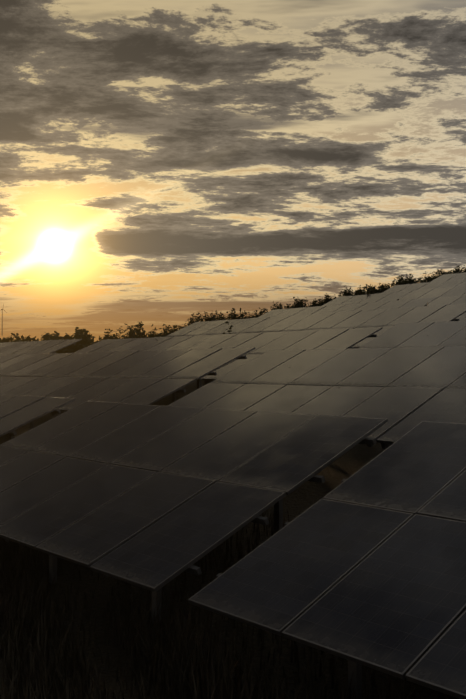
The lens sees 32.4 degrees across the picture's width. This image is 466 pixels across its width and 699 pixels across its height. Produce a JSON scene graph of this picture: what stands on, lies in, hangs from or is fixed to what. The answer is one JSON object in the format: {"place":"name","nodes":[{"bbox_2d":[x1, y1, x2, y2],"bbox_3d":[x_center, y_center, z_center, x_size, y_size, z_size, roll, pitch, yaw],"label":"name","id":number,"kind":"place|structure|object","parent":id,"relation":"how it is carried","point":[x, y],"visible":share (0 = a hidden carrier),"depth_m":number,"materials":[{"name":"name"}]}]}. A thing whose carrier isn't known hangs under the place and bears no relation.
{"place":"outdoors","nodes":[
{"label":"outdoors","id":0,"kind":"place"},
{"bbox_2d":[0,306,457,698],"bbox_3d":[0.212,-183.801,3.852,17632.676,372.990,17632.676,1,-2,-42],"label":"terrain","id":1,"kind":"structure","parent":0,"point":[351,461],"depth_m":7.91,"materials":[{"name":"green plant"}]},
{"bbox_2d":[1,304,6,335],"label":"wind turbine","id":2,"kind":"object","parent":1,"relation":"on","point":[2,320],"visible":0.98,"depth_m":2836.33,"materials":[{"name":"white paint"}]},
{"bbox_2d":[0,394,74,439],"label":"solar panel","id":3,"kind":"object","parent":1,"relation":"on","point":[17,411],"visible":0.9,"depth_m":13.67,"materials":[{"name":"black glass"}]},
{"bbox_2d":[0,339,81,354],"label":"solar panel","id":4,"kind":"object","parent":1,"relation":"on","point":[30,347],"visible":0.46,"depth_m":30.51,"materials":[{"name":"black glass"}]},
{"bbox_2d":[0,347,254,428],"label":"solar panel","id":5,"kind":"object","parent":1,"relation":"on","point":[141,377],"visible":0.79,"depth_m":17.67,"materials":[{"name":"black glass"}]},
{"bbox_2d":[0,401,387,625],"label":"solar panel","id":6,"kind":"object","parent":1,"relation":"on","point":[154,499],"visible":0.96,"depth_m":8.78,"materials":[{"name":"black glass"}]},
{"bbox_2d":[74,328,381,401],"bbox_3d":[-1.658,0.900,22.589,3.098,2.753,12.420,1,-2,-41],"label":"solar panel","id":7,"kind":"object","parent":1,"relation":"on","point":[261,342],"visible":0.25,"depth_m":21.19,"materials":[{"name":"black glass"}]},
{"bbox_2d":[0,264,465,353],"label":"hedge","id":8,"kind":"object","parent":1,"relation":"on","point":[85,337],"visible":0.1,"depth_m":36.66,"materials":[{"name":"green plant"}]},
{"bbox_2d":[151,272,464,337],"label":"weeds","id":9,"kind":"object","parent":1,"relation":"on","point":[230,328],"visible":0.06,"depth_m":24.41,"materials":[{"name":"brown plant"}]},
{"bbox_2d":[165,304,465,347],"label":"solar panel","id":10,"kind":"object","parent":1,"relation":"on","point":[385,319],"visible":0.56,"depth_m":24.67,"materials":[{"name":"black glass"}]},
{"bbox_2d":[167,346,465,448],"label":"solar panel","id":11,"kind":"object","parent":1,"relation":"on","point":[403,390],"visible":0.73,"depth_m":12.55,"materials":[{"name":"black glass"}]},
{"bbox_2d":[188,421,465,698],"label":"solar panel","id":12,"kind":"object","parent":1,"relation":"on","point":[365,565],"visible":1,"depth_m":5.96,"materials":[{"name":"black glass"}]},
{"bbox_2d":[257,295,465,320],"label":"solar panel","id":13,"kind":"object","parent":1,"relation":"on","point":[449,300],"visible":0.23,"depth_m":29.19,"materials":[{"name":"black glass"}]},
{"bbox_2d":[322,286,465,305],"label":"solar panel","id":14,"kind":"object","parent":1,"relation":"on","point":[425,293],"visible":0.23,"depth_m":33.29,"materials":[{"name":"black glass"}]},
{"bbox_2d":[359,321,465,347],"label":"solar panel","id":15,"kind":"object","parent":1,"relation":"on","point":[433,334],"visible":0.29,"depth_m":17.34,"materials":[{"name":"black glass"}]},
{"bbox_2d":[382,279,465,292],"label":"solar panel","id":16,"kind":"object","parent":1,"relation":"on","point":[429,285],"visible":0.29,"depth_m":37.29,"materials":[{"name":"black glass"}]},
{"bbox_2d":[431,272,465,281],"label":"solar panel","id":17,"kind":"object","parent":1,"relation":"on","point":[455,276],"visible":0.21,"depth_m":41.04,"materials":[{"name":"black glass"}]},
{"bbox_2d":[0,0,465,333],"label":"sky","id":18,"kind":"structure","parent":0,"point":[166,162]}
]}

